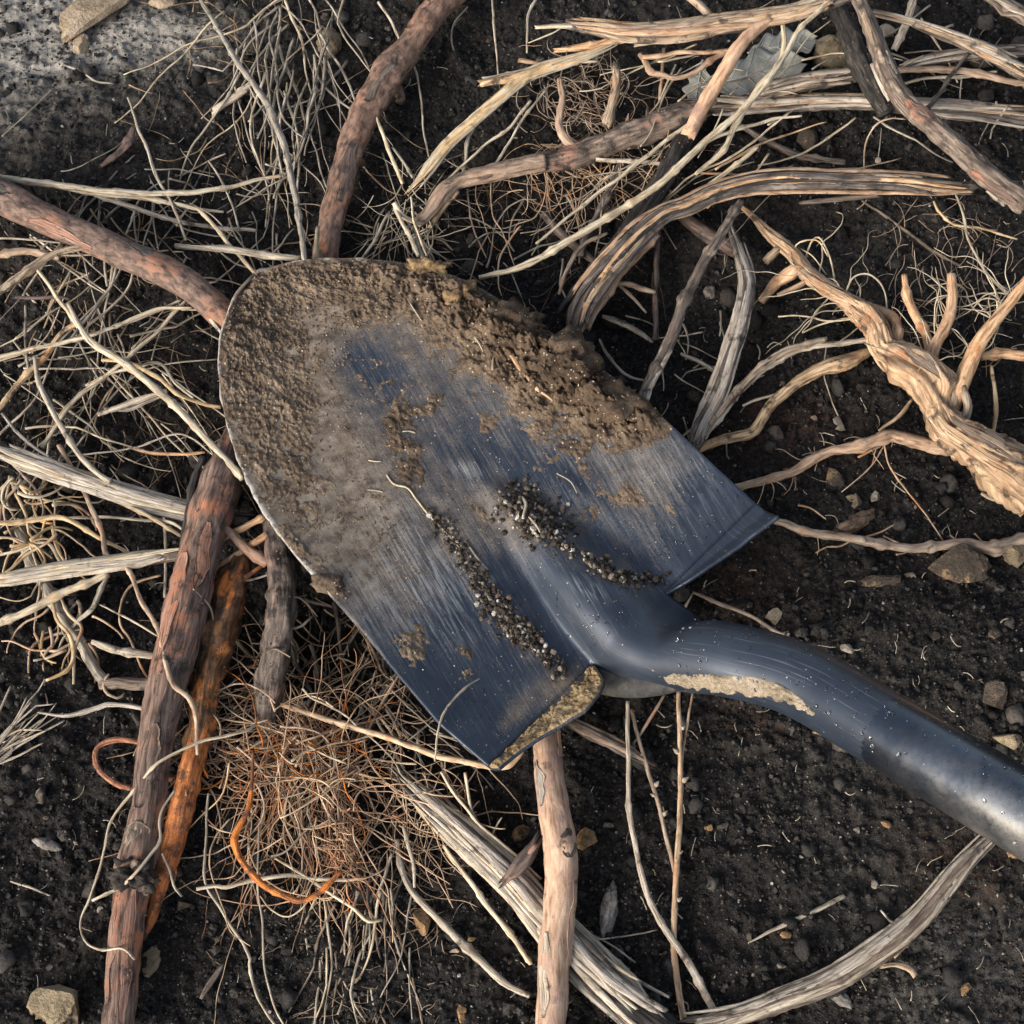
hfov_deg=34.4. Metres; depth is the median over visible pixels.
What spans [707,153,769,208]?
straw
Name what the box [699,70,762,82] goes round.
straw
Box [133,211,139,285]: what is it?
straw
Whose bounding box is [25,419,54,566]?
straw
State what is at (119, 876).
soil clump
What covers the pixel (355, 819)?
root
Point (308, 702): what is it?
stem
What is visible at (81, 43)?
stone
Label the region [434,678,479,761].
rootlet
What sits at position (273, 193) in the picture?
straw
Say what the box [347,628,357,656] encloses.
stem
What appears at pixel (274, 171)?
stem
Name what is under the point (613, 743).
split stick
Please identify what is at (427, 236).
root hairs
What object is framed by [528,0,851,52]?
split stick
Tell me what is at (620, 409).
soil clump
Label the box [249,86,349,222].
stem
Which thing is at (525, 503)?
straw
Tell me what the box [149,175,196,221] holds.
straw
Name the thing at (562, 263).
straw
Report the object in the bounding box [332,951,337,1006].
straw
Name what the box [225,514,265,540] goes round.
stick
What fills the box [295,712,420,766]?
root
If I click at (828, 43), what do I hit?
stone
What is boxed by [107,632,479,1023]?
root hairs
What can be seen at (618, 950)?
straw
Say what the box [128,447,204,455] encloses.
stem
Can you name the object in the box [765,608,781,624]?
stone
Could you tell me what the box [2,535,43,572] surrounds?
root
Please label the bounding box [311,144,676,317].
fine roots
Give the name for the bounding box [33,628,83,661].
root
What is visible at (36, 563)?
root
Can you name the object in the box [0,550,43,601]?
root
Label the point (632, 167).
straw
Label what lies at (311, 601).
stem
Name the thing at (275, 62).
stem
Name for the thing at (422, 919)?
stone
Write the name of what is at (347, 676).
fine roots
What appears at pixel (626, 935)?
straw
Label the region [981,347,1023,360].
stick
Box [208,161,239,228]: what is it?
stem
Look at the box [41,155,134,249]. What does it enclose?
straw
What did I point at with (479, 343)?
rootlet
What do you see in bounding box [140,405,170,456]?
straw
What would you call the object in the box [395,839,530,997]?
stick
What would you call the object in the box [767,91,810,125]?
straw
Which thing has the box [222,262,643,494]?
soil grains
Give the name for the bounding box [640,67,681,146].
straw
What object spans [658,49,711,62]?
straw
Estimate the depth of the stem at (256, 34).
1.09 m
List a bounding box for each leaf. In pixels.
[682,59,709,97]
[701,44,806,95]
[747,26,817,59]
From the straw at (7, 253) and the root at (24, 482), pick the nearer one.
the root at (24, 482)
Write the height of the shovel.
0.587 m
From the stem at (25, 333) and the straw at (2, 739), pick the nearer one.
the straw at (2, 739)
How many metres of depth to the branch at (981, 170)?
1.03 m
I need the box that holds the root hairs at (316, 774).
[174,670,402,864]
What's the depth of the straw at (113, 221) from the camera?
1.04 m
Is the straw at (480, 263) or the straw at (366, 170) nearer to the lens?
the straw at (480, 263)
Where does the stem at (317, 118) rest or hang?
on the ground
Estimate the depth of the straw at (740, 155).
1.06 m
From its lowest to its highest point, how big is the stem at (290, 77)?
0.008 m
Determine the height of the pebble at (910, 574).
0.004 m
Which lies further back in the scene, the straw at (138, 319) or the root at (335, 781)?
the straw at (138, 319)
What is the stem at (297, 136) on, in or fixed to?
on the ground
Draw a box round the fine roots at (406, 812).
[339,753,537,909]
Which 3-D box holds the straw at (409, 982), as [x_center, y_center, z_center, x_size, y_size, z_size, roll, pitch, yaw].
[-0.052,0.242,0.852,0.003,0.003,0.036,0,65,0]
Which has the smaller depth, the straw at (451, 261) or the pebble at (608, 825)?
the pebble at (608, 825)
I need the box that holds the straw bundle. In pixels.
[404,41,618,194]
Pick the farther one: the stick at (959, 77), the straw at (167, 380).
the stick at (959, 77)
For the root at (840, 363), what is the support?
on the ground
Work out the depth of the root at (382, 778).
0.89 m
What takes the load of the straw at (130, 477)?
on the ground
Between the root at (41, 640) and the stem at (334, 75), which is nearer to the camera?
the root at (41, 640)
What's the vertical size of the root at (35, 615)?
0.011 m
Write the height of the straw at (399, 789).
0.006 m
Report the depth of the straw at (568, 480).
0.94 m
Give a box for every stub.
[313,225,319,258]
[601,60,620,128]
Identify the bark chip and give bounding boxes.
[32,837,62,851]
[199,963,224,998]
[599,881,617,937]
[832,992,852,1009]
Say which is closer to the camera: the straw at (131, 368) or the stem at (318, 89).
the straw at (131, 368)
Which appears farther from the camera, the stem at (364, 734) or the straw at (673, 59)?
the straw at (673, 59)
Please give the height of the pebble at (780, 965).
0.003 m
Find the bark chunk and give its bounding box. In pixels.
[833,508,875,533]
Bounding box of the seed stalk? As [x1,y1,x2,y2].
[875,128,881,163]
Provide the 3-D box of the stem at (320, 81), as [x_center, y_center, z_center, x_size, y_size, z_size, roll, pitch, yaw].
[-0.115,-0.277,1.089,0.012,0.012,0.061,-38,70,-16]
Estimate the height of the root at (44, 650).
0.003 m
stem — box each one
[0,245,81,295]
[0,320,81,411]
[14,526,108,681]
[15,295,69,299]
[24,305,28,368]
[60,433,212,457]
[70,268,116,337]
[71,573,110,627]
[79,274,133,334]
[97,389,167,416]
[103,261,108,286]
[103,396,159,411]
[114,11,224,122]
[123,0,277,74]
[127,97,187,240]
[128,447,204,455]
[143,95,252,228]
[145,511,181,529]
[163,517,167,597]
[179,74,240,179]
[193,5,279,71]
[201,21,278,118]
[206,765,214,784]
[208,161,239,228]
[209,319,220,332]
[227,80,308,212]
[232,23,289,162]
[232,655,260,682]
[233,48,269,183]
[236,640,258,665]
[239,0,281,73]
[239,94,287,203]
[244,624,255,697]
[248,6,281,121]
[249,72,269,200]
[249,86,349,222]
[250,19,269,137]
[250,694,254,752]
[251,666,337,688]
[253,19,266,190]
[257,35,274,138]
[264,106,281,265]
[265,103,278,227]
[267,698,311,762]
[268,12,303,137]
[268,88,357,136]
[270,82,292,224]
[272,26,323,82]
[272,38,295,178]
[274,26,283,97]
[276,70,293,227]
[278,44,305,154]
[281,4,340,128]
[283,90,311,245]
[283,697,322,742]
[284,0,311,92]
[284,60,347,110]
[285,16,331,167]
[288,0,301,63]
[288,641,298,677]
[291,645,313,701]
[292,10,333,164]
[292,80,317,165]
[296,619,319,641]
[304,55,326,155]
[305,49,340,131]
[306,43,327,186]
[306,598,342,611]
[308,0,345,120]
[309,643,322,693]
[313,54,349,108]
[313,66,329,171]
[313,718,366,796]
[314,11,392,145]
[317,29,373,132]
[324,628,359,681]
[325,0,386,122]
[332,601,356,707]
[334,657,369,699]
[337,0,369,71]
[339,703,366,784]
[342,696,376,789]
[346,700,397,740]
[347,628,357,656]
[353,651,378,714]
[361,641,387,665]
[363,634,393,690]
[367,673,396,719]
[377,1,428,156]
[382,658,387,702]
[388,665,394,696]
[492,0,498,74]
[577,163,623,257]
[630,709,673,871]
[652,230,659,340]
[670,692,688,1019]
[682,693,693,758]
[989,365,998,430]
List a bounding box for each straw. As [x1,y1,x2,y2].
[0,174,281,196]
[0,237,168,251]
[0,247,60,259]
[0,264,74,346]
[0,277,36,319]
[0,299,180,361]
[0,306,191,357]
[0,317,66,434]
[0,434,85,528]
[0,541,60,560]
[0,686,10,712]
[0,696,26,737]
[0,702,31,744]
[0,703,52,736]
[0,709,43,738]
[0,712,62,751]
[0,713,38,749]
[0,718,27,748]
[0,718,43,753]
[0,720,64,758]
[0,724,16,761]
[0,730,46,755]
[0,742,42,763]
[1,412,49,456]
[2,88,52,136]
[2,703,56,742]
[3,356,71,361]
[4,374,71,434]
[4,679,44,731]
[6,729,41,737]
[9,272,90,401]
[10,881,49,895]
[13,341,31,365]
[15,269,110,339]
[16,429,70,480]
[18,283,55,328]
[18,291,110,366]
[22,203,88,295]
[23,367,145,404]
[25,279,67,361]
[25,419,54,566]
[25,425,146,450]
[27,372,49,385]
[29,234,183,256]
[29,237,103,293]
[29,273,70,353]
[33,338,116,347]
[33,355,112,484]
[36,269,77,328]
[40,300,186,448]
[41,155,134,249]
[50,454,96,520]
[53,399,121,452]
[53,485,105,503]
[55,338,145,435]
[56,188,223,212]
[58,260,108,293]
[58,324,128,461]
[58,347,169,357]
[59,185,101,246]
[61,142,121,171]
[63,63,112,83]
[64,269,120,367]
[66,303,244,480]
[69,515,152,521]
[70,319,103,386]
[77,251,141,312]
[79,196,86,217]
[81,358,217,433]
[82,253,151,434]
[82,396,123,461]
[84,194,179,213]
[84,398,91,444]
[85,361,193,398]
[85,386,112,434]
[88,173,136,221]
[89,266,113,402]
[90,208,104,227]
[90,358,180,497]
[92,186,100,264]
[94,196,256,231]
[97,310,106,374]
[98,603,156,635]
[99,154,225,225]
[99,370,139,387]
[106,310,163,401]
[107,442,170,471]
[108,302,182,326]
[108,368,188,456]
[109,313,124,357]
[110,217,146,243]
[111,464,147,488]
[115,198,134,200]
[117,334,125,356]
[125,180,164,234]
[125,362,141,419]
[128,229,183,260]
[129,313,200,337]
[131,303,188,348]
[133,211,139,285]
[134,436,185,463]
[137,212,139,242]
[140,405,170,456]
[143,202,153,244]
[143,449,158,480]
[144,168,212,176]
[147,239,179,304]
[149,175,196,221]
[151,305,176,359]
[151,365,224,416]
[152,190,158,249]
[156,138,224,247]
[159,204,227,236]
[161,423,263,554]
[162,373,258,512]
[169,178,209,203]
[176,198,196,226]
[176,203,228,213]
[176,354,189,390]
[177,401,211,428]
[181,200,233,236]
[188,316,218,339]
[196,207,256,273]
[198,170,267,207]
[203,277,241,285]
[208,204,270,283]
[212,243,255,270]
[225,221,254,244]
[228,218,255,269]
[236,188,266,196]
[241,187,308,194]
[251,211,262,267]
[264,237,314,250]
[265,159,304,169]
[272,226,296,252]
[273,102,296,198]
[276,233,282,263]
[288,903,335,1011]
[300,204,370,232]
[304,898,316,954]
[308,230,389,235]
[314,957,321,1023]
[316,895,327,1017]
[323,921,332,1023]
[324,718,359,786]
[326,942,353,1008]
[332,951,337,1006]
[337,870,358,958]
[337,911,351,1014]
[343,946,365,1021]
[344,670,375,766]
[344,746,372,816]
[344,892,359,955]
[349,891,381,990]
[350,950,361,1023]
[355,695,404,754]
[357,765,383,823]
[360,719,433,781]
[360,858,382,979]
[361,676,397,746]
[362,212,388,257]
[362,872,367,1002]
[362,878,384,950]
[363,166,401,195]
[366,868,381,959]
[367,702,398,737]
[367,953,376,1022]
[368,756,465,774]
[368,947,390,1021]
[369,907,385,1022]
[371,686,428,786]
[371,704,410,779]
[373,853,392,912]
[376,116,403,184]
[376,879,402,948]
[376,903,396,1023]
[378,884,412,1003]
[379,686,405,772]
[384,896,387,967]
[385,708,401,769]
[390,676,426,718]
[390,757,400,826]
[390,888,422,1009]
[390,904,422,1023]
[391,146,413,177]
[391,690,457,741]
[392,201,423,224]
[393,208,419,256]
[398,221,482,284]
[400,726,459,768]
[401,825,415,887]
[406,221,431,258]
[407,299,421,320]
[409,947,412,1018]
[410,196,427,256]
[413,224,422,258]
[414,737,418,784]
[416,728,427,788]
[421,238,434,259]
[422,237,453,250]
[429,729,493,789]
[434,732,453,738]
[440,761,468,805]
[440,771,516,856]
[441,144,482,163]
[441,217,514,251]
[448,100,531,177]
[448,258,482,265]
[450,6,467,58]
[458,216,536,228]
[462,125,477,171]
[464,772,541,879]
[465,540,488,569]
[468,229,522,247]
[470,234,488,278]
[486,199,535,267]
[492,817,501,833]
[494,89,546,162]
[497,225,520,295]
[503,262,524,306]
[509,196,525,246]
[510,349,552,400]
[513,235,570,260]
[520,197,589,233]
[521,496,527,518]
[526,0,536,52]
[528,516,540,531]
[535,99,717,244]
[549,149,660,207]
[556,473,576,492]
[559,258,565,296]
[564,195,627,231]
[565,195,580,262]
[579,59,660,91]
[584,155,662,177]
[594,197,604,258]
[594,935,635,962]
[596,157,659,164]
[597,929,656,939]
[598,339,643,380]
[599,177,641,189]
[600,43,696,75]
[602,314,653,342]
[618,286,646,313]
[625,315,652,324]
[632,695,664,744]
[640,60,704,85]
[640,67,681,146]
[641,130,668,190]
[648,64,676,113]
[651,87,737,159]
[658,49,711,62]
[659,331,702,338]
[660,134,734,203]
[663,162,730,202]
[663,227,676,248]
[665,113,789,197]
[674,374,704,392]
[677,68,743,101]
[681,366,714,378]
[682,323,688,359]
[682,343,717,359]
[684,593,692,607]
[694,24,786,174]
[694,161,754,184]
[697,108,723,157]
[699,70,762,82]
[699,165,792,174]
[706,114,801,144]
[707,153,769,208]
[708,145,758,182]
[715,121,826,169]
[719,310,721,335]
[723,166,800,243]
[742,393,774,406]
[748,894,845,942]
[758,117,855,165]
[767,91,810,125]
[777,20,831,77]
[801,52,902,60]
[811,54,841,69]
[831,157,901,168]
[866,4,930,47]
[873,116,951,162]
[892,53,962,88]
[902,55,923,66]
[904,50,979,63]
[920,18,957,82]
[959,79,961,98]
[978,101,996,144]
[990,105,1007,138]
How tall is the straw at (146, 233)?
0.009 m
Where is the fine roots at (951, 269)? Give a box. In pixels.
[872,180,1023,375]
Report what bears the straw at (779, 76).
on the leaf at (753, 62)
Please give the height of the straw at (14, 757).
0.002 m
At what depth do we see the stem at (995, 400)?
0.98 m
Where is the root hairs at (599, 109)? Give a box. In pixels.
[499,40,671,153]
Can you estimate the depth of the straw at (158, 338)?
1.01 m
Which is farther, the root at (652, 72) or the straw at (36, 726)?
the root at (652, 72)
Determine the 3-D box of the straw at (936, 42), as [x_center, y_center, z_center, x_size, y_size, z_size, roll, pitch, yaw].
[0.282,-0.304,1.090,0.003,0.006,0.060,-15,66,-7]
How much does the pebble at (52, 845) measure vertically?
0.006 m
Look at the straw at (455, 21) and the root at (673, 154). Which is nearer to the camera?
the root at (673, 154)
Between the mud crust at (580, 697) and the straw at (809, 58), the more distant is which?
the straw at (809, 58)
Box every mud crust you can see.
[490,665,603,767]
[652,670,813,715]
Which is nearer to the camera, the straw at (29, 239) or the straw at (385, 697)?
the straw at (385, 697)
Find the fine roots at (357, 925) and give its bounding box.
[261,836,477,1023]
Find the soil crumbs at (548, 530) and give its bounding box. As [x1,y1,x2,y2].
[488,474,669,588]
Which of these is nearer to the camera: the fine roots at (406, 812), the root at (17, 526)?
the fine roots at (406, 812)
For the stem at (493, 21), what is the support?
on the ground
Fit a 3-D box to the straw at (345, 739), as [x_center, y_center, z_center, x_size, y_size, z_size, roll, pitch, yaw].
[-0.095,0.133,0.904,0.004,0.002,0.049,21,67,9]
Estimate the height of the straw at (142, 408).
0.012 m
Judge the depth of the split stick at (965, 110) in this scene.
1.07 m
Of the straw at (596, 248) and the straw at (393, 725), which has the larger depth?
the straw at (596, 248)
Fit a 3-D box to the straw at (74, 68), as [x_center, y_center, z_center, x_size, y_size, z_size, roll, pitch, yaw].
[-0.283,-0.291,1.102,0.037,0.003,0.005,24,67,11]
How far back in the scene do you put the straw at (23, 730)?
0.90 m
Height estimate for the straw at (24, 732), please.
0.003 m
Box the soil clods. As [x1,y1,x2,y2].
[0,0,1023,1023]
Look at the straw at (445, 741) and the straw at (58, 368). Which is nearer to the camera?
the straw at (445, 741)
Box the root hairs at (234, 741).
[202,652,336,873]
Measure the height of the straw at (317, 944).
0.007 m
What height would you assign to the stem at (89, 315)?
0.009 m
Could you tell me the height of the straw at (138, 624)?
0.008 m
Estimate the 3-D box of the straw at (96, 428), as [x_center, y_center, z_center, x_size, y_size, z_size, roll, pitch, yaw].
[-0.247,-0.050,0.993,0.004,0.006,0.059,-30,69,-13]
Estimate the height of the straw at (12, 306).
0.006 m
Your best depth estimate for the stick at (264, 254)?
1.02 m
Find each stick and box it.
[0,444,261,527]
[0,547,179,586]
[0,573,109,626]
[38,702,141,717]
[91,639,152,658]
[98,677,147,690]
[174,243,300,260]
[212,82,251,115]
[217,532,267,569]
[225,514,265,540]
[225,525,266,567]
[378,751,679,1023]
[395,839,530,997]
[479,0,830,279]
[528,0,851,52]
[533,730,578,1023]
[565,719,659,771]
[637,199,744,398]
[646,318,684,400]
[668,92,1023,128]
[677,215,732,256]
[678,835,994,1023]
[680,352,713,371]
[681,15,771,139]
[687,0,712,14]
[687,216,755,450]
[705,337,865,435]
[742,67,856,98]
[798,194,882,204]
[871,9,1023,81]
[891,0,916,51]
[897,44,1023,73]
[898,66,1023,85]
[905,70,996,84]
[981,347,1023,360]
[984,0,1023,25]
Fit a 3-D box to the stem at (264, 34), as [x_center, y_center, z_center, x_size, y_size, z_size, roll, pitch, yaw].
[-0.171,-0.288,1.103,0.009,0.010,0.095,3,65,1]
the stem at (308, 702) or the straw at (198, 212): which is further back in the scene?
the straw at (198, 212)
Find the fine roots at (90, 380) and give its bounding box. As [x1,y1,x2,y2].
[0,180,232,497]
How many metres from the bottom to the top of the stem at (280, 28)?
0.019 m
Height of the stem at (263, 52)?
0.007 m
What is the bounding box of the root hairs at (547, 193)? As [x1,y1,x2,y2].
[463,97,709,252]
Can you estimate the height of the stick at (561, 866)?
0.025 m
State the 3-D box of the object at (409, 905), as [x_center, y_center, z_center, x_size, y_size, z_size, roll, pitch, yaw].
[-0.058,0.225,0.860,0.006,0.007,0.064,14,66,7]
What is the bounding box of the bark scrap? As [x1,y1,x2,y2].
[498,830,542,888]
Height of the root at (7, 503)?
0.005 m
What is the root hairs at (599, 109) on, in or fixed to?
on the ground
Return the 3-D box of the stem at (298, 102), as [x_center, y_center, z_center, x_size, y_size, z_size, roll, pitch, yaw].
[-0.145,-0.231,1.062,0.026,0.007,0.111,23,67,10]
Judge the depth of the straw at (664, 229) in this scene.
1.05 m
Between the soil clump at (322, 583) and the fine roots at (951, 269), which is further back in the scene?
the fine roots at (951, 269)
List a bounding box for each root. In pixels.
[0,177,230,327]
[0,476,18,510]
[0,481,28,494]
[0,502,2,552]
[0,514,128,552]
[0,536,42,550]
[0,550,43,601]
[1,640,74,652]
[2,479,21,550]
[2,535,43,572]
[3,524,40,552]
[3,533,57,572]
[5,475,28,537]
[6,607,49,652]
[9,521,45,571]
[10,542,45,563]
[11,479,52,558]
[12,435,30,489]
[13,466,43,518]
[13,521,55,543]
[17,460,80,498]
[19,484,52,513]
[22,491,85,519]
[24,496,83,504]
[27,631,62,678]
[28,486,70,494]
[29,477,45,507]
[29,526,72,541]
[29,547,40,620]
[32,480,53,523]
[33,538,66,559]
[33,594,68,631]
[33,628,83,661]
[33,632,47,703]
[40,630,56,663]
[42,627,66,659]
[45,602,75,681]
[50,624,58,665]
[51,526,85,578]
[52,502,97,530]
[53,500,58,547]
[54,528,95,556]
[57,444,198,754]
[61,598,82,683]
[61,602,83,661]
[61,607,81,668]
[70,600,82,647]
[88,643,98,683]
[92,615,123,638]
[92,736,176,790]
[101,358,220,408]
[101,426,242,1023]
[102,674,124,698]
[118,574,160,677]
[119,504,180,536]
[143,550,252,940]
[180,783,264,858]
[189,763,229,828]
[196,873,366,890]
[218,700,346,763]
[219,683,275,703]
[226,737,296,748]
[230,750,342,903]
[236,746,302,893]
[243,565,262,580]
[245,574,266,581]
[249,759,322,844]
[254,520,317,752]
[271,815,352,856]
[275,735,297,843]
[275,780,405,799]
[280,725,334,809]
[281,703,523,769]
[284,787,349,829]
[291,736,373,761]
[294,725,444,795]
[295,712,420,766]
[298,758,416,785]
[302,688,407,780]
[306,767,336,922]
[312,0,465,258]
[320,787,416,844]
[352,825,444,917]
[356,773,435,838]
[364,739,504,828]
[404,152,548,265]
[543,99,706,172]
[545,77,575,148]
[556,167,981,332]
[558,232,607,294]
[560,117,697,319]
[618,281,655,293]
[625,701,715,1012]
[638,52,725,80]
[642,48,728,59]
[658,48,664,100]
[700,347,870,452]
[720,205,1023,539]
[773,504,1023,556]
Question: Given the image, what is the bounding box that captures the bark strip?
[99,125,135,167]
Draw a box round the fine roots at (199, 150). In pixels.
[117,0,431,252]
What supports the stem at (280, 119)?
on the ground
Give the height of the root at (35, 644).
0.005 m
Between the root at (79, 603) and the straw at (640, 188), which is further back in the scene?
the straw at (640, 188)
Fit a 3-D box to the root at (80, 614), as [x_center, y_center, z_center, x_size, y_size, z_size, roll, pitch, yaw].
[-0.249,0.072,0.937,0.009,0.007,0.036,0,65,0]
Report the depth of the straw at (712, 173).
1.05 m
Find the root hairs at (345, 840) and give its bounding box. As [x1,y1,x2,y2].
[297,789,405,921]
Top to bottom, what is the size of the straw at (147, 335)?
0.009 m
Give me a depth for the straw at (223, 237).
1.03 m
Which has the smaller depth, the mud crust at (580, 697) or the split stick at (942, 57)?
the mud crust at (580, 697)
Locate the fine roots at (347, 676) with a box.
[140,592,474,844]
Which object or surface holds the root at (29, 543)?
on the ground
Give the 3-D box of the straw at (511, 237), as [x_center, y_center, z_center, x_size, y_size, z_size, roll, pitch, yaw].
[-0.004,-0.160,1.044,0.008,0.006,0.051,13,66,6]
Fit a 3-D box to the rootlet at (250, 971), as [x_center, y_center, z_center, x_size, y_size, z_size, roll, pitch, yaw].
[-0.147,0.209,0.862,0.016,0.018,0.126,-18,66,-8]
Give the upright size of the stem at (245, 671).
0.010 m
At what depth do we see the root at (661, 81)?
1.09 m
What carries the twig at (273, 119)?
on the ground
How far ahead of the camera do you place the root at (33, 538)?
0.95 m
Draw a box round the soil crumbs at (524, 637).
[426,508,569,682]
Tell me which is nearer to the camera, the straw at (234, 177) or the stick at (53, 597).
the stick at (53, 597)
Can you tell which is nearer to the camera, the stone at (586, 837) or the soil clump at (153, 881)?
the soil clump at (153, 881)
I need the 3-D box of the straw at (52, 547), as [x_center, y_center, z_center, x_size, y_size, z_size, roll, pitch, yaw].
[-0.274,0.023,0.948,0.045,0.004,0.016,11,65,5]
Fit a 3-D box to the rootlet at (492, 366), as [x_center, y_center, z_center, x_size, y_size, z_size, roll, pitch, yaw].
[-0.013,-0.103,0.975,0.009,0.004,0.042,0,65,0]
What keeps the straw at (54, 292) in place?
on the ground
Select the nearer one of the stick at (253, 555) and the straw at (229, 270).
the stick at (253, 555)
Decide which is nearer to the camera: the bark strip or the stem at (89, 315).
the stem at (89, 315)
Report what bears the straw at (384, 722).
on the ground
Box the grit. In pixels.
[226,280,723,745]
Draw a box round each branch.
[829,4,893,118]
[851,0,1023,213]
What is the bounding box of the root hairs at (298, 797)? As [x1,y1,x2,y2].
[88,682,477,972]
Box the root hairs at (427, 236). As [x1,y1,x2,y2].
[344,151,481,266]
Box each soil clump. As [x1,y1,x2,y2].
[107,856,158,895]
[138,876,160,896]
[310,573,343,593]
[485,296,547,339]
[528,324,604,387]
[572,377,651,422]
[627,408,660,421]
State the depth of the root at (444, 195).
1.05 m
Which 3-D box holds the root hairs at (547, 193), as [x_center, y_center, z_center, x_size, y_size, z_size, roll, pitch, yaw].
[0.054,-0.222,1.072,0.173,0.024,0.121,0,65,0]
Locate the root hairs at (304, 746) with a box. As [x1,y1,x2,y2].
[170,626,476,919]
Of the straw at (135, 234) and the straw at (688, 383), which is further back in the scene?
the straw at (135, 234)
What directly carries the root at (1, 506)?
on the ground
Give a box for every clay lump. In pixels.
[403,257,452,274]
[440,279,480,319]
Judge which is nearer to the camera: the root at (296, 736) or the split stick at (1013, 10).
the root at (296, 736)
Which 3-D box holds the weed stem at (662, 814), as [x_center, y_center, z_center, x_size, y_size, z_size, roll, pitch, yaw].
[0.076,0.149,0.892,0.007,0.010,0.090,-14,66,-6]
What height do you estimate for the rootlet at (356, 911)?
0.007 m
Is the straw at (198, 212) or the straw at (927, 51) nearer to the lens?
the straw at (198, 212)
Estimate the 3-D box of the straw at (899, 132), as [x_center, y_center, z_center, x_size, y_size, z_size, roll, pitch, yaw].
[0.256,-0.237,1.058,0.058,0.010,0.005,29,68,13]
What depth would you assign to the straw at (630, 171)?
1.05 m
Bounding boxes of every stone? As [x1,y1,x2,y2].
[27,984,78,1023]
[59,0,129,42]
[72,33,89,53]
[142,947,160,977]
[148,0,177,8]
[316,27,341,58]
[412,907,433,935]
[511,825,529,841]
[576,827,596,850]
[703,286,714,298]
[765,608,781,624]
[796,126,818,150]
[813,34,845,68]
[826,467,844,489]
[846,493,861,508]
[860,575,900,587]
[880,24,896,37]
[928,543,991,582]
[982,679,1007,709]
[988,627,1001,638]
[992,734,1021,749]
[1002,545,1023,567]
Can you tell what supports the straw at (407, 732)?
on the ground
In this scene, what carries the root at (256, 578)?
on the ground
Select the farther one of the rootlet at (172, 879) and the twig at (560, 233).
the twig at (560, 233)
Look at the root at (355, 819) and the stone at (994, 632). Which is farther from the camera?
the stone at (994, 632)
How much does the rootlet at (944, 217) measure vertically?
0.005 m
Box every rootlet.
[79,723,256,959]
[92,789,175,901]
[161,853,182,896]
[202,793,274,1023]
[257,823,283,1023]
[260,896,307,916]
[274,857,381,922]
[386,474,458,547]
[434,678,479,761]
[474,337,484,355]
[482,308,493,369]
[861,199,987,284]
[863,117,905,168]
[933,201,1017,239]
[955,195,1007,295]
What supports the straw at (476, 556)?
on the shovel
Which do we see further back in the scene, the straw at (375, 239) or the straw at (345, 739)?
the straw at (375, 239)
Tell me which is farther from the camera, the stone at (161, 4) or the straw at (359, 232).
the stone at (161, 4)
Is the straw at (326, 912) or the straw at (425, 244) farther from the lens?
the straw at (425, 244)
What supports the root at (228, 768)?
on the ground
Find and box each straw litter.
[0,0,1023,1023]
[640,199,1022,1000]
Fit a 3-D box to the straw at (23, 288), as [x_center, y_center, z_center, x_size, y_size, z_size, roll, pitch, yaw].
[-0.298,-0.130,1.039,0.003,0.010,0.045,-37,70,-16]
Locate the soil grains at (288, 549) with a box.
[106,11,888,1016]
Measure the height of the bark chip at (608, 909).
0.009 m
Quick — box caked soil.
[219,258,674,679]
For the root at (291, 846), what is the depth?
0.87 m
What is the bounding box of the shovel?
[217,257,1023,861]
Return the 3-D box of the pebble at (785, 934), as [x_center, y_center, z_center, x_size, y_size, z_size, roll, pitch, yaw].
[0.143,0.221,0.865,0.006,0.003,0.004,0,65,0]
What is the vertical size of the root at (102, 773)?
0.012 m
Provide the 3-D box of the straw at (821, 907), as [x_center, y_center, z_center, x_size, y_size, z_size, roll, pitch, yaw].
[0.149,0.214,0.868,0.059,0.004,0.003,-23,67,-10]
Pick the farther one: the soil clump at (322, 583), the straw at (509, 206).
the straw at (509, 206)
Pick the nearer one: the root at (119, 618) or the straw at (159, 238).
the root at (119, 618)
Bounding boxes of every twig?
[199,0,306,259]
[540,211,594,261]
[692,591,789,635]
[739,123,845,164]
[912,52,969,125]
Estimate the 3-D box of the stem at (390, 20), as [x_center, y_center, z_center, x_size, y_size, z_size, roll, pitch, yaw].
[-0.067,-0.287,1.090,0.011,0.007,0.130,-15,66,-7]
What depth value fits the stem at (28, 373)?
0.99 m
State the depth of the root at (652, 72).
1.07 m
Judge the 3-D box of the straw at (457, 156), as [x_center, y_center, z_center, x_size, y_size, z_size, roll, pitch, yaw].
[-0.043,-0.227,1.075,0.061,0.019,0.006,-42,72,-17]
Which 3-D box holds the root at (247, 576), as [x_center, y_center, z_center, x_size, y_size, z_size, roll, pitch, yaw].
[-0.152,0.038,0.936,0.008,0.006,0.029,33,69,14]
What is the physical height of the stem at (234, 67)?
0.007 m
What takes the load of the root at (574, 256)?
on the ground
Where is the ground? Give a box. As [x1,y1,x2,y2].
[0,0,1023,1023]
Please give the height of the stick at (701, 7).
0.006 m
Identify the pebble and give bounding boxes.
[66,935,75,940]
[178,902,190,910]
[450,949,458,952]
[457,1004,466,1023]
[467,937,476,941]
[603,822,613,827]
[704,824,712,830]
[777,593,784,602]
[777,962,786,968]
[780,931,791,937]
[833,416,845,430]
[840,644,853,653]
[853,827,859,832]
[871,491,879,501]
[871,880,878,888]
[881,820,890,827]
[904,572,915,577]
[930,631,940,640]
[961,983,971,995]
[981,492,993,500]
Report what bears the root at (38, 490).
on the ground
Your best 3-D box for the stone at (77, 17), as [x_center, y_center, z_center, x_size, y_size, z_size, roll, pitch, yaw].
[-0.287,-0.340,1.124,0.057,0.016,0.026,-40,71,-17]

